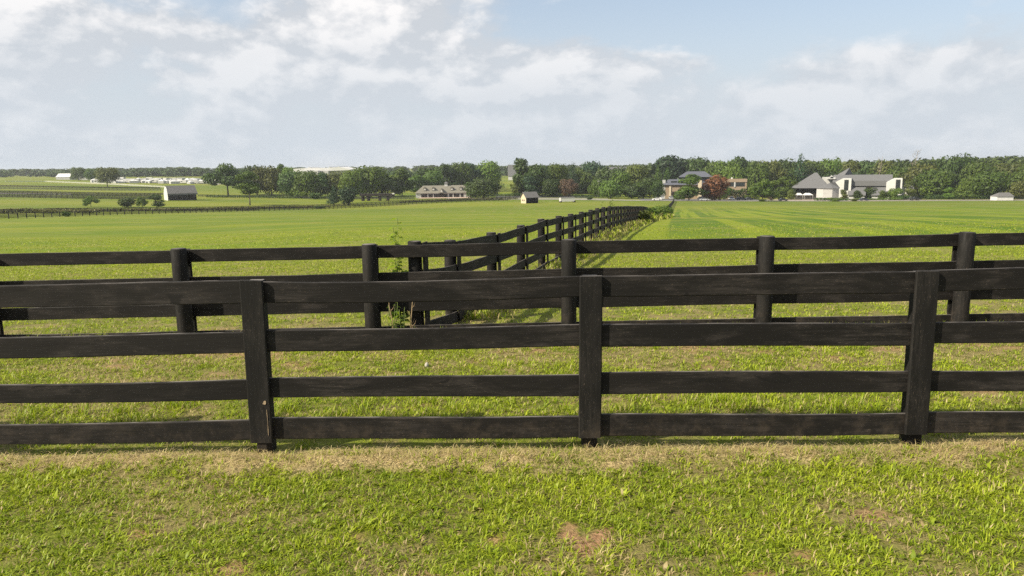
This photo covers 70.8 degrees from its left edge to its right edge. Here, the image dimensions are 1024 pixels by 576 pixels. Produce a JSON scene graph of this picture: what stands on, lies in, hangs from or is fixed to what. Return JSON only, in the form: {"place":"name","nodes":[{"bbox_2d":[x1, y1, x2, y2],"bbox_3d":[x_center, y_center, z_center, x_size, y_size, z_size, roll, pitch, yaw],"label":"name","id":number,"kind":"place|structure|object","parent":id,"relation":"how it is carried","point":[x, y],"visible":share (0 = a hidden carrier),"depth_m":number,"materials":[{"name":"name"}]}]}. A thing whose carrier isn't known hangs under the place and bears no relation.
{"place":"outdoors","nodes":[
{"label":"outdoors","id":0,"kind":"place"},
{"bbox_2d":[0,162,1023,575],"bbox_3d":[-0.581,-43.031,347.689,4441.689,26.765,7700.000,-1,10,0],"label":"ground","id":1,"kind":"structure","parent":0,"point":[198,226],"depth_m":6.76,"materials":[{"name":"plant"}]},
{"bbox_2d":[0,207,100,212],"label":"hedge","id":2,"kind":"object","parent":1,"relation":"on","point":[45,210],"visible":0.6,"depth_m":213.46,"materials":[{"name":"green plant"}]},
{"bbox_2d":[0,193,149,196],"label":"plank fence","id":3,"kind":"object","parent":1,"relation":"on","point":[75,194],"visible":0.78,"depth_m":377.88,"materials":[{"name":"wood"}]},
{"bbox_2d":[0,195,150,199],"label":"plank fence","id":4,"kind":"object","parent":1,"relation":"on","point":[39,196],"visible":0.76,"depth_m":356.36,"materials":[{"name":"wood"}]},
{"bbox_2d":[69,167,85,179],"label":"leafy tree","id":5,"kind":"object","parent":1,"relation":"on","point":[77,172],"visible":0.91,"depth_m":746.03,"materials":[{"name":"green plant"}]},
{"bbox_2d":[0,185,159,188],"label":"plank fence","id":6,"kind":"object","parent":1,"relation":"on","point":[77,186],"visible":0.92,"depth_m":522.89,"materials":[{"name":"wood"}]},
{"bbox_2d":[0,187,160,190],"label":"plank fence","id":7,"kind":"object","parent":1,"relation":"on","point":[82,189],"visible":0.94,"depth_m":480.48,"materials":[{"name":"grey wood"}]},
{"bbox_2d":[0,190,162,194],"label":"plank fence","id":8,"kind":"object","parent":1,"relation":"on","point":[112,193],"visible":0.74,"depth_m":418.97,"materials":[{"name":"wood"}]},
{"bbox_2d":[2,192,160,196],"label":"plank fence","id":9,"kind":"object","parent":1,"relation":"on","point":[22,193],"visible":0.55,"depth_m":393.34,"materials":[{"name":"wood"}]},
{"bbox_2d":[93,167,121,186],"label":"leafy tree","id":10,"kind":"object","parent":1,"relation":"on","point":[109,174],"visible":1,"depth_m":549.18,"materials":[{"name":"green plant"}]},
{"bbox_2d":[116,197,136,206],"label":"bush","id":11,"kind":"object","parent":1,"relation":"on","point":[127,202],"visible":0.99,"depth_m":288.84,"materials":[{"name":"green plant"}]},
{"bbox_2d":[145,194,164,206],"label":"leafy tree","id":12,"kind":"object","parent":1,"relation":"on","point":[154,197],"visible":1,"depth_m":290.93,"materials":[{"name":"green plant"}]},
{"bbox_2d":[65,207,256,210],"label":"hedge","id":13,"kind":"object","parent":1,"relation":"on","point":[191,209],"visible":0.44,"depth_m":252.00,"materials":[{"name":"green plant"}]},
{"bbox_2d":[163,185,197,200],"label":"barn","id":14,"kind":"structure","parent":1,"relation":"on","point":[184,192],"depth_m":368.10,"materials":[{"name":"white paint"}]},
{"bbox_2d":[201,163,253,194],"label":"leafy tree","id":15,"kind":"object","parent":1,"relation":"on","point":[227,179],"visible":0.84,"depth_m":418.86,"materials":[{"name":"green plant"}]},
{"bbox_2d":[234,171,260,204],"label":"leafy tree","id":16,"kind":"object","parent":1,"relation":"on","point":[246,188],"visible":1,"depth_m":324.44,"materials":[{"name":"green plant"}]},
{"bbox_2d":[0,198,507,218],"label":"plank fence","id":17,"kind":"object","parent":1,"relation":"on","point":[124,212],"visible":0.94,"depth_m":235.71,"materials":[{"name":"wood"}]},
{"bbox_2d":[0,197,517,212],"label":"plank fence","id":18,"kind":"object","parent":1,"relation":"on","point":[20,211],"visible":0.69,"depth_m":273.22,"materials":[{"name":"wood"}]},
{"bbox_2d":[253,165,283,195],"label":"leafy tree","id":19,"kind":"object","parent":1,"relation":"on","point":[269,175],"visible":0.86,"depth_m":440.07,"materials":[{"name":"green plant"}]},
{"bbox_2d":[206,195,343,198],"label":"hedge","id":20,"kind":"object","parent":1,"relation":"on","point":[246,196],"visible":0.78,"depth_m":408.28,"materials":[{"name":"green plant"}]},
{"bbox_2d":[277,171,305,195],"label":"leafy tree","id":21,"kind":"object","parent":1,"relation":"on","point":[285,182],"visible":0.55,"depth_m":421.05,"materials":[{"name":"green plant"}]},
{"bbox_2d":[198,194,413,199],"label":"plank fence","id":22,"kind":"object","parent":1,"relation":"on","point":[393,198],"visible":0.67,"depth_m":403.89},
{"bbox_2d":[290,169,322,197],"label":"leafy tree","id":23,"kind":"object","parent":1,"relation":"on","point":[312,181],"visible":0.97,"depth_m":416.51,"materials":[{"name":"green plant"}]},
{"bbox_2d":[312,172,331,195],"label":"leafy tree","id":24,"kind":"object","parent":1,"relation":"on","point":[323,177],"visible":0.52,"depth_m":431.77,"materials":[{"name":"green plant"}]},
{"bbox_2d":[0,164,648,176],"bbox_3d":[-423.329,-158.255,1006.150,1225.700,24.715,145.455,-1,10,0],"label":"distant woods","id":25,"kind":"object","parent":1,"relation":"on","point":[185,171],"visible":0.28,"depth_m":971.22,"materials":[{"name":"plant"}]},
{"bbox_2d":[293,166,357,174],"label":"exhibition hall","id":26,"kind":"structure","parent":1,"relation":"on","point":[341,169],"depth_m":824.46,"materials":[{"name":"white fabric"}]},
{"bbox_2d":[326,185,340,203],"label":"conifer tree","id":27,"kind":"object","parent":1,"relation":"on","point":[334,198],"visible":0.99,"depth_m":331.42,"materials":[{"name":"green plant"}]},
{"bbox_2d":[325,171,342,195],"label":"leafy tree","id":28,"kind":"object","parent":1,"relation":"on","point":[335,180],"visible":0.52,"depth_m":435.50,"materials":[{"name":"green plant"}]},
{"bbox_2d":[338,186,357,204],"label":"bushy tree","id":29,"kind":"object","parent":1,"relation":"on","point":[346,193],"visible":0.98,"depth_m":328.08,"materials":[{"name":"green plant"}]},
{"bbox_2d":[338,169,367,197],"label":"leafy tree","id":30,"kind":"object","parent":1,"relation":"on","point":[350,178],"visible":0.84,"depth_m":412.83,"materials":[{"name":"green plant"}]},
{"bbox_2d":[352,165,387,196],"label":"leafy tree","id":31,"kind":"object","parent":1,"relation":"on","point":[371,176],"visible":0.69,"depth_m":419.62,"materials":[{"name":"green plant"}]},
{"bbox_2d":[360,193,394,200],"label":"open shelter","id":32,"kind":"object","parent":1,"relation":"on","point":[379,195],"visible":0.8,"depth_m":377.04,"materials":[{"name":"black paint"}]},
{"bbox_2d":[371,170,393,192],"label":"leafy tree","id":33,"kind":"object","parent":1,"relation":"on","point":[385,188],"visible":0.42,"depth_m":437.23,"materials":[{"name":"green plant"}]},
{"bbox_2d":[387,216,409,325],"bbox_3d":[-1.514,-0.108,9.691,0.359,1.704,0.396,-9,13,-41],"label":"leafy weed","id":34,"kind":"object","parent":1,"relation":"on","point":[397,266],"visible":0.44,"depth_m":9.62,"materials":[{"name":"green plant"}]},
{"bbox_2d":[389,168,418,195],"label":"leafy tree","id":35,"kind":"object","parent":1,"relation":"on","point":[401,175],"visible":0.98,"depth_m":445.98,"materials":[{"name":"green plant"}]},
{"bbox_2d":[407,175,426,191],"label":"leafy tree","id":36,"kind":"object","parent":1,"relation":"on","point":[419,179],"visible":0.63,"depth_m":498.39,"materials":[{"name":"green plant"}]},
{"bbox_2d":[423,170,445,185],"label":"leafy tree","id":37,"kind":"object","parent":1,"relation":"on","point":[433,178],"visible":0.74,"depth_m":504.37,"materials":[{"name":"green plant"}]},
{"bbox_2d":[416,182,468,197],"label":"stable","id":38,"kind":"structure","parent":1,"relation":"on","point":[445,190],"depth_m":415.37,"materials":[{"name":"brown"}]},
{"bbox_2d":[387,164,501,188],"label":"woodland","id":39,"kind":"object","parent":1,"relation":"on","point":[420,171],"visible":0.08,"depth_m":557.78,"materials":[{"name":"plant"}]},
{"bbox_2d":[435,163,458,184],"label":"leafy tree","id":40,"kind":"object","parent":1,"relation":"on","point":[447,169],"visible":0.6,"depth_m":514.68,"materials":[{"name":"green plant"}]},
{"bbox_2d":[448,161,473,184],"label":"leafy tree","id":41,"kind":"object","parent":1,"relation":"on","point":[462,173],"visible":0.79,"depth_m":520.66,"materials":[{"name":"green plant"}]},
{"bbox_2d":[463,177,504,197],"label":"leafy tree","id":42,"kind":"object","parent":1,"relation":"on","point":[480,186],"visible":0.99,"depth_m":397.38,"materials":[{"name":"green plant"}]},
{"bbox_2d":[474,160,501,185],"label":"leafy tree","id":43,"kind":"object","parent":1,"relation":"on","point":[490,168],"visible":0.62,"depth_m":537.01,"materials":[{"name":"green plant"}]},
{"bbox_2d":[0,267,1023,452],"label":"plank fence","id":44,"kind":"object","parent":1,"relation":"on","point":[915,382],"visible":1,"depth_m":5.44,"materials":[{"name":"black paint"}]},
{"bbox_2d":[0,232,1023,336],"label":"plank fence","id":45,"kind":"object","parent":1,"relation":"on","point":[765,247],"visible":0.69,"depth_m":9.39,"materials":[{"name":"black paint"}]},
{"bbox_2d":[0,324,1023,575],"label":"straw","id":46,"kind":"object","parent":1,"relation":"on","point":[284,458],"visible":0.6,"depth_m":5.41,"materials":[{"name":"beige plant"}]},
{"bbox_2d":[512,157,534,190],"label":"leafy tree","id":47,"kind":"object","parent":1,"relation":"on","point":[521,168],"visible":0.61,"depth_m":432.13,"materials":[{"name":"green plant"}]},
{"bbox_2d":[520,192,539,202],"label":"run in shed","id":48,"kind":"object","parent":1,"relation":"on","point":[529,197],"visible":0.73,"depth_m":311.06,"materials":[{"name":"grey"}]},
{"bbox_2d":[524,175,541,194],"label":"leafy tree","id":49,"kind":"object","parent":1,"relation":"on","point":[530,181],"visible":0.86,"depth_m":409.36,"materials":[{"name":"green plant"}]},
{"bbox_2d":[523,163,551,195],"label":"leafy tree","id":50,"kind":"object","parent":1,"relation":"on","point":[538,173],"visible":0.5,"depth_m":420.97,"materials":[{"name":"green plant"}]},
{"bbox_2d":[408,199,673,324],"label":"plank fence","id":51,"kind":"object","parent":1,"relation":"on","point":[627,214],"visible":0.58,"depth_m":15.75,"materials":[{"name":"black paint"}]},
{"bbox_2d":[541,178,560,196],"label":"leafy tree","id":52,"kind":"object","parent":1,"relation":"on","point":[549,186],"visible":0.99,"depth_m":411.65,"materials":[{"name":"green plant"}]},
{"bbox_2d":[544,162,570,194],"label":"leafy tree","id":53,"kind":"object","parent":1,"relation":"on","point":[558,171],"visible":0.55,"depth_m":437.77,"materials":[{"name":"green plant"}]},
{"bbox_2d":[461,213,674,320],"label":"weeds","id":54,"kind":"object","parent":1,"relation":"on","point":[606,236],"visible":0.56,"depth_m":25.95,"materials":[{"name":"green plant"}]},
{"bbox_2d":[558,178,579,196],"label":"leafy tree","id":55,"kind":"object","parent":1,"relation":"on","point":[568,186],"visible":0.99,"depth_m":410.22,"materials":[{"name":"brown plant"}]},
{"bbox_2d":[580,160,605,176],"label":"leafy tree","id":56,"kind":"object","parent":1,"relation":"on","point":[593,166],"visible":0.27,"depth_m":547.19,"materials":[{"name":"green plant"}]},
{"bbox_2d":[587,178,603,197],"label":"leafy tree","id":57,"kind":"object","parent":1,"relation":"on","point":[594,185],"visible":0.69,"depth_m":413.07,"materials":[{"name":"green plant"}]},
{"bbox_2d":[539,163,652,193],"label":"woodland","id":58,"kind":"object","parent":1,"relation":"on","point":[585,179],"visible":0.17,"depth_m":503.76,"materials":[{"name":"plant"}]},
{"bbox_2d":[596,180,622,198],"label":"leafy tree","id":59,"kind":"object","parent":1,"relation":"on","point":[610,189],"visible":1,"depth_m":394.64,"materials":[{"name":"green plant"}]},
{"bbox_2d":[608,170,631,196],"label":"leafy tree","id":60,"kind":"object","parent":1,"relation":"on","point":[622,178],"visible":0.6,"depth_m":431.40,"materials":[{"name":"green plant"}]},
{"bbox_2d":[621,182,646,198],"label":"bush","id":61,"kind":"object","parent":1,"relation":"on","point":[633,190],"visible":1,"depth_m":399.18,"materials":[{"name":"green plant"}]},
{"bbox_2d":[622,163,651,193],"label":"leafy tree","id":62,"kind":"object","parent":1,"relation":"on","point":[637,174],"visible":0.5,"depth_m":442.50,"materials":[{"name":"green plant"}]},
{"bbox_2d":[639,177,661,197],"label":"leafy tree","id":63,"kind":"object","parent":1,"relation":"on","point":[648,181],"visible":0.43,"depth_m":416.34,"materials":[{"name":"green plant"}]},
{"bbox_2d":[649,180,665,197],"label":"leafy tree","id":64,"kind":"object","parent":1,"relation":"on","point":[657,189],"visible":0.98,"depth_m":392.47,"materials":[{"name":"green plant"}]},
{"bbox_2d":[653,154,689,178],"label":"leafy tree","id":65,"kind":"object","parent":1,"relation":"on","point":[671,163],"visible":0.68,"depth_m":533.01,"materials":[{"name":"green plant"}]},
{"bbox_2d":[662,171,712,198],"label":"office building","id":66,"kind":"structure","parent":1,"relation":"on","point":[672,186],"depth_m":406.40,"materials":[{"name":"beige stone"}]},
{"bbox_2d":[673,173,708,200],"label":"leafy tree","id":67,"kind":"object","parent":1,"relation":"on","point":[686,191],"visible":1,"depth_m":362.31,"materials":[{"name":"green plant"}]},
{"bbox_2d":[684,156,709,171],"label":"leafy tree","id":68,"kind":"object","parent":1,"relation":"on","point":[698,164],"visible":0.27,"depth_m":529.04,"materials":[{"name":"green plant"}]},
{"bbox_2d":[712,159,742,179],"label":"leafy tree","id":69,"kind":"object","parent":1,"relation":"on","point":[721,164],"visible":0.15,"depth_m":472.28,"materials":[{"name":"green plant"}]},
{"bbox_2d":[720,163,747,188],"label":"leafy tree","id":70,"kind":"object","parent":1,"relation":"on","point":[734,172],"visible":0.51,"depth_m":462.14,"materials":[{"name":"green plant"}]},
{"bbox_2d":[725,177,746,198],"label":"flat roofed wing","id":71,"kind":"structure","parent":1,"relation":"on","point":[737,184],"depth_m":398.05,"materials":[{"name":"paint"}]},
{"bbox_2d":[733,156,749,169],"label":"leafy tree","id":72,"kind":"object","parent":1,"relation":"on","point":[742,161],"visible":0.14,"depth_m":496.14,"materials":[{"name":"green plant"}]},
{"bbox_2d":[744,161,771,193],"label":"leafy tree","id":73,"kind":"object","parent":1,"relation":"on","point":[756,171],"visible":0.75,"depth_m":460.72,"materials":[{"name":"green plant"}]},
{"bbox_2d":[748,178,778,198],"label":"leafy tree","id":74,"kind":"object","parent":1,"relation":"on","point":[765,190],"visible":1,"depth_m":346.56,"materials":[{"name":"green plant"}]},
{"bbox_2d":[758,159,787,189],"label":"leafy tree","id":75,"kind":"object","parent":1,"relation":"on","point":[775,170],"visible":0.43,"depth_m":469.94,"materials":[{"name":"green plant"}]},
{"bbox_2d":[770,176,797,198],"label":"leafy tree","id":76,"kind":"object","parent":1,"relation":"on","point":[783,191],"visible":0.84,"depth_m":394.21,"materials":[{"name":"green plant"}]},
{"bbox_2d":[775,157,800,171],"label":"leafy tree","id":77,"kind":"object","parent":1,"relation":"on","point":[785,164],"visible":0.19,"depth_m":490.17,"materials":[{"name":"green plant"}]},
{"bbox_2d":[716,167,877,196],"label":"woodland","id":78,"kind":"object","parent":1,"relation":"on","point":[790,174],"visible":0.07,"depth_m":478.34,"materials":[{"name":"plant"}]},
{"bbox_2d":[793,153,808,188],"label":"conifer tree","id":79,"kind":"object","parent":1,"relation":"on","point":[802,175],"visible":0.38,"depth_m":472.62,"materials":[{"name":"green plant"}]},
{"bbox_2d":[792,173,825,198],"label":"pyramid roofed hall","id":80,"kind":"structure","parent":1,"relation":"on","point":[811,183],"depth_m":411.47,"materials":[{"name":"grey"}]},
{"bbox_2d":[802,162,826,175],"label":"leafy tree","id":81,"kind":"object","parent":1,"relation":"on","point":[812,168],"visible":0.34,"depth_m":480.50,"materials":[{"name":"green plant"}]},
{"bbox_2d":[816,182,839,199],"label":"octagonal hall","id":82,"kind":"structure","parent":1,"relation":"on","point":[829,190],"depth_m":387.59,"materials":[{"name":"grey"}]},
{"bbox_2d":[818,156,842,174],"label":"leafy tree","id":83,"kind":"object","parent":1,"relation":"on","point":[831,165],"visible":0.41,"depth_m":490.32,"materials":[{"name":"green plant"}]},
{"bbox_2d":[841,160,863,174],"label":"leafy tree","id":84,"kind":"object","parent":1,"relation":"on","point":[853,166],"visible":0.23,"depth_m":499.64,"materials":[{"name":"green plant"}]},
{"bbox_2d":[822,168,913,199],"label":"house","id":85,"kind":"structure","parent":1,"relation":"on","point":[848,181],"depth_m":398.85,"materials":[{"name":"grey"}]},
{"bbox_2d":[858,160,877,173],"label":"leafy tree","id":86,"kind":"object","parent":1,"relation":"on","point":[869,166],"visible":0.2,"depth_m":497.24,"materials":[{"name":"green plant"}]},
{"bbox_2d":[870,159,895,173],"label":"leafy tree","id":87,"kind":"object","parent":1,"relation":"on","point":[887,166],"visible":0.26,"depth_m":488.49,"materials":[{"name":"green plant"}]},
{"bbox_2d":[886,165,911,178],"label":"leafy tree","id":88,"kind":"object","parent":1,"relation":"on","point":[895,172],"visible":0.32,"depth_m":433.33,"materials":[{"name":"green plant"}]},
{"bbox_2d":[903,180,917,197],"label":"leafy tree","id":89,"kind":"object","parent":1,"relation":"on","point":[910,190],"visible":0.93,"depth_m":387.44,"materials":[{"name":"green plant"}]},
{"bbox_2d":[899,163,940,198],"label":"leafy tree","id":90,"kind":"object","parent":1,"relation":"on","point":[913,171],"visible":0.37,"depth_m":421.82,"materials":[{"name":"green plant"}]},
{"bbox_2d":[912,168,956,197],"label":"leafy tree","id":91,"kind":"object","parent":1,"relation":"on","point":[943,179],"visible":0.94,"depth_m":406.21,"materials":[{"name":"green plant"}]},
{"bbox_2d":[935,155,963,174],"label":"leafy tree","id":92,"kind":"object","parent":1,"relation":"on","point":[951,164],"visible":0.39,"depth_m":438.53,"materials":[{"name":"green plant"}]},
{"bbox_2d":[946,152,976,168],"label":"leafy tree","id":93,"kind":"object","parent":1,"relation":"on","point":[966,160],"visible":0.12,"depth_m":441.87,"materials":[{"name":"green plant"}]},
{"bbox_2d":[952,177,975,199],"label":"conifer tree","id":94,"kind":"object","parent":1,"relation":"on","point":[963,193],"visible":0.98,"depth_m":383.96,"materials":[{"name":"green plant"}]},
{"bbox_2d":[917,165,1018,198],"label":"woodland","id":95,"kind":"object","parent":1,"relation":"on","point":[957,177],"visible":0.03,"depth_m":422.20,"materials":[{"name":"plant"}]},
{"bbox_2d":[913,194,1022,199],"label":"hedge","id":96,"kind":"object","parent":1,"relation":"on","point":[934,197],"visible":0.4,"depth_m":393.08,"materials":[{"name":"green plant"}]},
{"bbox_2d":[958,161,1000,195],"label":"leafy tree","id":97,"kind":"object","parent":1,"relation":"on","point":[974,167],"visible":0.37,"depth_m":417.03,"materials":[{"name":"green plant"}]},
{"bbox_2d":[968,170,1014,198],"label":"leafy tree","id":98,"kind":"object","parent":1,"relation":"on","point":[992,183],"visible":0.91,"depth_m":388.33,"materials":[{"name":"green plant"}]},
{"bbox_2d":[990,192,1013,199],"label":"garage","id":99,"kind":"structure","parent":1,"relation":"on","point":[1004,196],"depth_m":353.18,"materials":[{"name":"white paint"}]},
{"bbox_2d":[992,162,1022,191],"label":"leafy tree","id":100,"kind":"object","parent":1,"relation":"on","point":[1007,168],"visible":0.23,"depth_m":422.44,"materials":[{"name":"green plant"}]},
{"bbox_2d":[1002,180,1023,198],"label":"leafy tree","id":101,"kind":"object","parent":1,"relation":"on","point":[1017,188],"visible":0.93,"depth_m":379.88,"materials":[{"name":"green plant"}]},
{"bbox_2d":[1007,164,1023,184],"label":"leafy tree","id":102,"kind":"object","parent":1,"relation":"on","point":[1016,175],"visible":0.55,"depth_m":411.58,"materials":[{"name":"green plant"}]},
{"bbox_2d":[0,0,1023,169],"label":"sky","id":103,"kind":"structure","parent":0,"point":[126,84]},
{"bbox_2d":[640,199,770,200],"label":"parking lot","id":104,"kind":"structure","parent":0,"point":[708,200],"depth_m":367.73,"materials":[{"name":"asphalt"}]},
{"bbox_2d":[700,174,730,199],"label":"red tree","id":105,"kind":"object","parent":104,"relation":"on","point":[716,186],"visible":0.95,"depth_m":365.88,"materials":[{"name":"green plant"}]},
{"bbox_2d":[473,199,1012,200],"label":"road","id":106,"kind":"structure","parent":0,"point":[894,200],"depth_m":360.64,"materials":[{"name":"asphalt"}]},
{"bbox_2d":[644,155,1023,177],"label":"wooded hill","id":107,"kind":"structure","parent":0,"point":[932,161],"depth_m":544.06,"materials":[{"name":"plant"}]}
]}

